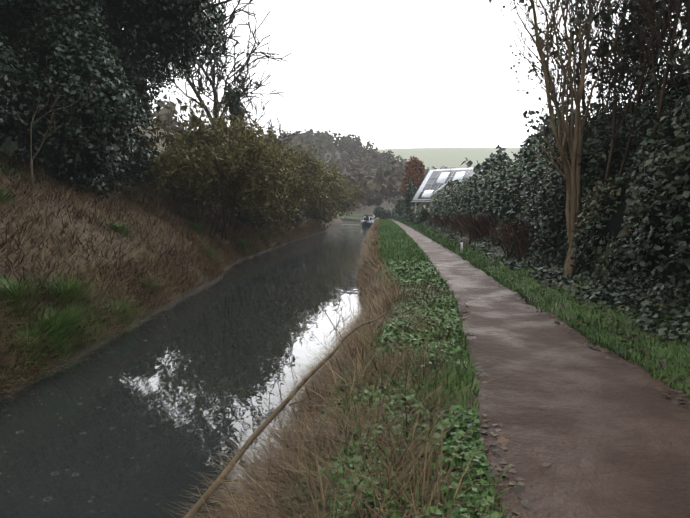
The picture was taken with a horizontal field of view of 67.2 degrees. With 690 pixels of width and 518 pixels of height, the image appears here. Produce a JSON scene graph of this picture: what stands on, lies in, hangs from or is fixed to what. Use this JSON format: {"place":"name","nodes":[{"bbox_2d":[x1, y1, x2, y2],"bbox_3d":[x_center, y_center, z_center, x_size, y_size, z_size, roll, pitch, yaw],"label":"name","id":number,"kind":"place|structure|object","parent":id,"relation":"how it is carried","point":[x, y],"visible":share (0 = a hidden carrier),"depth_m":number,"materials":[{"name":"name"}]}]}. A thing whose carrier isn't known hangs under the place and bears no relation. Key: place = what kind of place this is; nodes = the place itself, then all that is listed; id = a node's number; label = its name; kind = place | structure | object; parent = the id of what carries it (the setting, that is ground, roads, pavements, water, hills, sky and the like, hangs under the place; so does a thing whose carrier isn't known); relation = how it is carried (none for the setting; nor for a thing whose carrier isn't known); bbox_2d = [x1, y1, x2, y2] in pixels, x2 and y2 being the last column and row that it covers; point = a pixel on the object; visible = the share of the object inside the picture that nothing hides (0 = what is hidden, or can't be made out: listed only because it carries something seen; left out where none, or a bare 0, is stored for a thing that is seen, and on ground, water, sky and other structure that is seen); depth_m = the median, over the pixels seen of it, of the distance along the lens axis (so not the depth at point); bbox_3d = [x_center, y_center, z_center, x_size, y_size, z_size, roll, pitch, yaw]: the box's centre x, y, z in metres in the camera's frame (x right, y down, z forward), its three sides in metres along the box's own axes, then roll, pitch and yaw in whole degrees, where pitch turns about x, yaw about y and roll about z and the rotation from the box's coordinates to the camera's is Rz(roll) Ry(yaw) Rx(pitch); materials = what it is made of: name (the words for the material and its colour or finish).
{"place":"outdoors","nodes":[
{"label":"outdoors","id":0,"kind":"place"},
{"bbox_2d":[0,221,369,517],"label":"canal water","id":1,"kind":"structure","parent":0,"point":[154,414],"depth_m":6.92,"materials":[{"name":"grey liquid"}]},
{"bbox_2d":[362,220,372,226],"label":"boat","id":2,"kind":"object","parent":1,"relation":"on","point":[366,223],"visible":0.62,"depth_m":86.39,"materials":[{"name":"black metal"}]},
{"bbox_2d":[0,124,689,517],"bbox_3d":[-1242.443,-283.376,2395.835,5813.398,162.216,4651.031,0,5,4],"label":"ground","id":3,"kind":"structure","parent":0,"point":[598,434],"depth_m":5.20,"materials":[{"name":"green plant"}]},
{"bbox_2d":[0,0,60,147],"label":"tree","id":4,"kind":"object","parent":3,"relation":"on","point":[7,68],"depth_m":14.85,"materials":[{"name":"green plant"}]},
{"bbox_2d":[19,59,95,186],"bbox_3d":[-8.594,-4.017,15.472,2.458,4.452,2.405,0,5,4],"label":"sapling","id":5,"kind":"object","parent":3,"relation":"on","point":[53,105],"depth_m":14.95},
{"bbox_2d":[10,0,148,198],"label":"tree","id":6,"kind":"object","parent":3,"relation":"on","point":[112,152],"depth_m":16.32,"materials":[{"name":"green plant"}]},
{"bbox_2d":[0,0,232,133],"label":"tree","id":7,"kind":"object","parent":3,"relation":"on","point":[120,12],"depth_m":21.33,"materials":[{"name":"green plant"}]},
{"bbox_2d":[109,130,166,187],"bbox_3d":[-11.321,-5.311,27.857,3.827,3.323,3.590,0,5,4],"label":"bush","id":8,"kind":"object","parent":3,"relation":"on","point":[149,152],"depth_m":27.21,"materials":[{"name":"green plant"}]},
{"bbox_2d":[141,96,149,130],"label":"ivy tree","id":9,"kind":"object","parent":3,"relation":"on","point":[147,103],"visible":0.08,"depth_m":74.57,"materials":[{"name":"green plant"}]},
{"bbox_2d":[0,145,316,395],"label":"embankment","id":10,"kind":"structure","parent":3,"relation":"on","point":[163,215],"depth_m":14.19,"materials":[{"name":"brown plant"}]},
{"bbox_2d":[0,220,327,399],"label":"bank","id":11,"kind":"structure","parent":3,"relation":"on","point":[306,229],"depth_m":12.07,"materials":[{"name":"brown plant"}]},
{"bbox_2d":[151,107,187,214],"bbox_3d":[-7.364,-4.029,22.012,1.553,5.128,2.580,0,5,4],"label":"sapling","id":12,"kind":"object","parent":11,"relation":"on","point":[171,122],"depth_m":21.61,"materials":[{"name":"green plant"}]},
{"bbox_2d":[140,91,307,238],"bbox_3d":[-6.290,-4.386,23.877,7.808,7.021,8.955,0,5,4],"label":"bush","id":13,"kind":"object","parent":11,"relation":"on","point":[186,184],"depth_m":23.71,"materials":[{"name":"green plant"}]},
{"bbox_2d":[0,186,342,420],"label":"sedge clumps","id":14,"kind":"object","parent":3,"relation":"on","point":[59,331],"visible":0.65,"depth_m":8.60,"materials":[{"name":"green plant"}]},
{"bbox_2d":[156,128,194,171],"bbox_3d":[-11.735,-7.642,38.764,6.040,4.195,4.734,0,5,4],"label":"bush","id":15,"kind":"object","parent":3,"relation":"on","point":[176,140],"depth_m":37.97,"materials":[{"name":"green plant"}]},
{"bbox_2d":[146,66,220,151],"bbox_3d":[-9.862,-7.685,32.620,3.520,7.954,7.550,0,5,4],"label":"bare tree","id":16,"kind":"object","parent":3,"relation":"on","point":[174,90],"depth_m":31.02,"materials":[{"name":"plant"}]},
{"bbox_2d":[174,108,209,222],"bbox_3d":[-7.408,-4.317,25.763,2.525,6.002,1.299,4,6,35],"label":"sapling","id":17,"kind":"object","parent":3,"relation":"on","point":[192,128],"depth_m":25.00,"materials":[{"name":"green plant"}]},
{"bbox_2d":[189,66,245,126],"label":"tree","id":18,"kind":"object","parent":3,"relation":"on","point":[221,97],"depth_m":59.14,"materials":[{"name":"plant"}]},
{"bbox_2d":[223,84,245,205],"bbox_3d":[-7.851,-8.004,38.052,1.986,9.439,1.745,0,5,4],"label":"tree","id":19,"kind":"object","parent":3,"relation":"on","point":[231,95],"visible":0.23,"depth_m":37.52,"materials":[{"name":"green plant"}]},
{"bbox_2d":[164,0,316,208],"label":"bare tree","id":20,"kind":"object","parent":3,"relation":"on","point":[220,77],"visible":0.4,"depth_m":40.48,"materials":[{"name":"brown plant"}]},
{"bbox_2d":[169,113,334,233],"bbox_3d":[-6.478,-5.503,35.869,11.193,8.131,7.760,-3,6,-29],"label":"bush","id":21,"kind":"object","parent":3,"relation":"on","point":[299,192],"depth_m":36.09,"materials":[{"name":"green plant"}]},
{"bbox_2d":[241,95,264,130],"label":"tree","id":22,"kind":"object","parent":3,"relation":"on","point":[254,105],"depth_m":83.12,"materials":[{"name":"grey plant"}]},
{"bbox_2d":[234,206,272,226],"bbox_3d":[-5.842,-2.825,33.466,2.511,1.648,3.979,0,5,4],"label":"bush","id":23,"kind":"object","parent":3,"relation":"on","point":[244,217],"depth_m":32.24,"materials":[{"name":"green plant"}]},
{"bbox_2d":[250,109,286,138],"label":"tree","id":24,"kind":"object","parent":3,"relation":"on","point":[263,125],"depth_m":112.35,"materials":[{"name":"plant"}]},
{"bbox_2d":[245,126,307,222],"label":"bush","id":25,"kind":"object","parent":3,"relation":"on","point":[293,175],"depth_m":42.03,"materials":[{"name":"green plant"}]},
{"bbox_2d":[286,204,305,222],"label":"bush","id":26,"kind":"object","parent":3,"relation":"on","point":[301,215],"depth_m":46.51,"materials":[{"name":"green plant"}]},
{"bbox_2d":[136,97,477,212],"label":"trees","id":27,"kind":"object","parent":3,"relation":"on","point":[375,172],"visible":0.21,"depth_m":269.43,"materials":[{"name":"grey plant"}]},
{"bbox_2d":[279,137,341,220],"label":"bush","id":28,"kind":"object","parent":3,"relation":"on","point":[309,170],"depth_m":48.35,"materials":[{"name":"green plant"}]},
{"bbox_2d":[262,267,374,418],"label":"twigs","id":29,"kind":"object","parent":3,"relation":"on","point":[342,317],"visible":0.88,"depth_m":9.82,"materials":[{"name":"brown"}]},
{"bbox_2d":[227,220,416,512],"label":"dry grass","id":30,"kind":"structure","parent":3,"relation":"on","point":[367,260],"depth_m":7.13,"materials":[{"name":"brown plant"}]},
{"bbox_2d":[303,157,348,227],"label":"tree","id":31,"kind":"object","parent":3,"relation":"on","point":[328,215],"depth_m":58.77,"materials":[{"name":"green plant"}]},
{"bbox_2d":[325,168,346,200],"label":"willow","id":32,"kind":"object","parent":3,"relation":"on","point":[339,183],"depth_m":67.31,"materials":[{"name":"green plant"}]},
{"bbox_2d":[327,171,363,215],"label":"bush","id":33,"kind":"object","parent":3,"relation":"on","point":[349,201],"depth_m":76.51,"materials":[{"name":"green plant"}]},
{"bbox_2d":[335,167,359,215],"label":"willow","id":34,"kind":"object","parent":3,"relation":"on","point":[347,187],"depth_m":105.53,"materials":[{"name":"green plant"}]},
{"bbox_2d":[163,273,537,517],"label":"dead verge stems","id":35,"kind":"object","parent":3,"relation":"on","point":[263,487],"visible":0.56,"depth_m":3.52,"materials":[{"name":"plant"}]},
{"bbox_2d":[184,306,385,517],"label":"fallen branch","id":36,"kind":"object","parent":35,"relation":"on","point":[256,433],"visible":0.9,"depth_m":4.50,"materials":[{"name":"wood"}]},
{"bbox_2d":[336,174,369,212],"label":"willow","id":37,"kind":"object","parent":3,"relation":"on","point":[359,195],"depth_m":89.85,"materials":[{"name":"green plant"}]},
{"bbox_2d":[373,206,389,218],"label":"path shrub","id":38,"kind":"object","parent":3,"relation":"on","point":[382,212],"depth_m":125.44,"materials":[{"name":"green plant"}]},
{"bbox_2d":[276,260,502,517],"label":"verge plants","id":39,"kind":"object","parent":3,"relation":"on","point":[468,446],"visible":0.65,"depth_m":3.77,"materials":[{"name":"green plant"}]},
{"bbox_2d":[395,197,404,215],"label":"path shrub","id":40,"kind":"object","parent":3,"relation":"on","point":[400,205],"depth_m":103.03,"materials":[{"name":"green plant"}]},
{"bbox_2d":[388,203,430,223],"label":"hedge","id":41,"kind":"object","parent":3,"relation":"on","point":[413,216],"depth_m":66.09,"materials":[{"name":"green plant"}]},
{"bbox_2d":[404,180,417,215],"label":"tree","id":42,"kind":"object","parent":3,"relation":"on","point":[411,187],"depth_m":82.48,"materials":[{"name":"green plant"}]},
{"bbox_2d":[401,155,424,197],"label":"tree","id":43,"kind":"object","parent":3,"relation":"on","point":[409,170],"depth_m":114.58,"materials":[{"name":"brown plant"}]},
{"bbox_2d":[444,179,462,188],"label":"garden shrub","id":44,"kind":"object","parent":3,"relation":"on","point":[449,183],"visible":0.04,"depth_m":54.16,"materials":[{"name":"green plant"}]},
{"bbox_2d":[459,237,468,248],"bbox_3d":[5.164,-0.582,22.302,0.544,0.792,0.333,0,5,4],"label":"milestone","id":45,"kind":"object","parent":3,"relation":"on","point":[465,241],"visible":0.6,"depth_m":22.16,"materials":[{"name":"stone"}]},
{"bbox_2d":[267,218,689,517],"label":"verge grass","id":46,"kind":"structure","parent":3,"relation":"on","point":[394,237],"depth_m":5.99,"materials":[{"name":"green plant"}]},
{"bbox_2d":[428,210,552,261],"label":"bracken clumps","id":47,"kind":"object","parent":3,"relation":"on","point":[479,226],"visible":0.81,"depth_m":21.96,"materials":[{"name":"brown plant"}]},
{"bbox_2d":[469,144,519,180],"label":"garden shrub","id":48,"kind":"object","parent":3,"relation":"on","point":[485,164],"depth_m":40.34,"materials":[{"name":"green plant"}]},
{"bbox_2d":[427,135,562,235],"bbox_3d":[8.953,-3.993,36.219,3.825,4.664,42.211,0,5,4],"label":"hedge","id":49,"kind":"object","parent":3,"relation":"on","point":[480,187],"depth_m":23.64,"materials":[{"name":"green plant"}]},
{"bbox_2d":[311,241,689,517],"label":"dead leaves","id":50,"kind":"object","parent":3,"relation":"on","point":[524,497],"visible":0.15,"depth_m":5.04,"materials":[{"name":"brown plant"}]},
{"bbox_2d":[504,100,574,171],"bbox_3d":[11.851,-5.083,31.698,4.952,8.227,11.119,0,5,4],"label":"garden shrub","id":51,"kind":"object","parent":3,"relation":"on","point":[528,140],"depth_m":29.31,"materials":[{"name":"green plant"}]},
{"bbox_2d":[409,219,689,346],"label":"ivy bank","id":52,"kind":"structure","parent":3,"relation":"on","point":[621,293],"depth_m":8.70,"materials":[{"name":"green plant"}]},
{"bbox_2d":[496,0,647,275],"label":"tree","id":53,"kind":"object","parent":3,"relation":"on","point":[574,139],"depth_m":10.73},
{"bbox_2d":[489,0,689,197],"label":"tree","id":54,"kind":"object","parent":3,"relation":"on","point":[640,98],"depth_m":10.42,"materials":[{"name":"brown plant"}]},
{"bbox_2d":[504,84,689,313],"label":"hedge","id":55,"kind":"object","parent":3,"relation":"on","point":[678,153],"depth_m":8.62,"materials":[{"name":"green plant"}]},
{"bbox_2d":[569,72,689,180],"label":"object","id":56,"kind":"object","parent":55,"relation":"on","point":[680,84],"visible":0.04,"depth_m":8.87,"materials":[{"name":"green plant"}]},
{"bbox_2d":[537,100,659,204],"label":"ivy leaves","id":57,"kind":"object","parent":56,"relation":"attached to","point":[557,176],"visible":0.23,"depth_m":11.38,"materials":[{"name":"green plant"}]},
{"bbox_2d":[587,101,654,163],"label":"ivy leaves","id":58,"kind":"object","parent":56,"relation":"attached to","point":[605,112],"visible":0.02,"depth_m":12.67,"materials":[{"name":"green plant"}]},
{"bbox_2d":[619,42,689,161],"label":"ivy leaves","id":59,"kind":"object","parent":56,"relation":"attached to","point":[644,113],"visible":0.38,"depth_m":8.89,"materials":[{"name":"green plant"}]},
{"bbox_2d":[671,95,689,133],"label":"ivy leaves","id":60,"kind":"object","parent":56,"relation":"attached to","point":[683,103],"visible":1,"depth_m":7.01,"materials":[{"name":"green plant"}]},
{"bbox_2d":[505,0,689,171],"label":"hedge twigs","id":61,"kind":"object","parent":3,"relation":"on","point":[669,19],"visible":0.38,"depth_m":9.93,"materials":[{"name":"brown"}]},
{"bbox_2d":[591,101,621,117],"bbox_3d":[11.049,-3.555,20.528,5.905,5.542,8.773,-3,6,-28],"label":"tree","id":62,"kind":"object","parent":3,"relation":"on","point":[592,104],"depth_m":20.90,"materials":[{"name":"green plant"}]},
{"bbox_2d":[140,0,689,148],"label":"sky","id":63,"kind":"structure","parent":0,"point":[393,74],"materials":[{"name":"white"}]},
{"bbox_2d":[415,202,431,218],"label":"house walls","id":64,"kind":"structure","parent":0,"point":[423,203],"depth_m":64.34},
{"bbox_2d":[411,167,473,200],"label":"house roof","id":65,"kind":"structure","parent":64,"relation":"on","point":[421,184],"depth_m":65.49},
{"bbox_2d":[421,190,433,197],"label":"skylight","id":66,"kind":"object","parent":65,"relation":"attached to","point":[427,193],"visible":0.79,"depth_m":64.52},
{"bbox_2d":[429,184,444,198],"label":"house bargeboard","id":67,"kind":"object","parent":65,"relation":"attached to","point":[439,189],"visible":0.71,"depth_m":62.65,"materials":[{"name":"white wood"}]},
{"bbox_2d":[412,168,472,200],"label":"roof trim","id":68,"kind":"structure","parent":65,"relation":"attached to","point":[422,185],"depth_m":66.43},
{"bbox_2d":[417,169,481,198],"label":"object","id":69,"kind":"object","parent":65,"relation":"attached to","point":[434,187],"visible":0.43,"depth_m":65.46,"materials":[{"name":"grey glass"}]},
{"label":"house","id":70,"kind":"object","parent":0,"visible":0},
{"bbox_2d":[435,172,449,183],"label":"skylight","id":71,"kind":"object","parent":70,"relation":"attached to","point":[442,177],"visible":1,"depth_m":65.97,"materials":[{"name":"white glass"}]},
{"bbox_2d":[452,171,465,181],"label":"skylight","id":72,"kind":"object","parent":70,"relation":"attached to","point":[459,175],"visible":0.64,"depth_m":64.90,"materials":[{"name":"white glass"}]}
]}

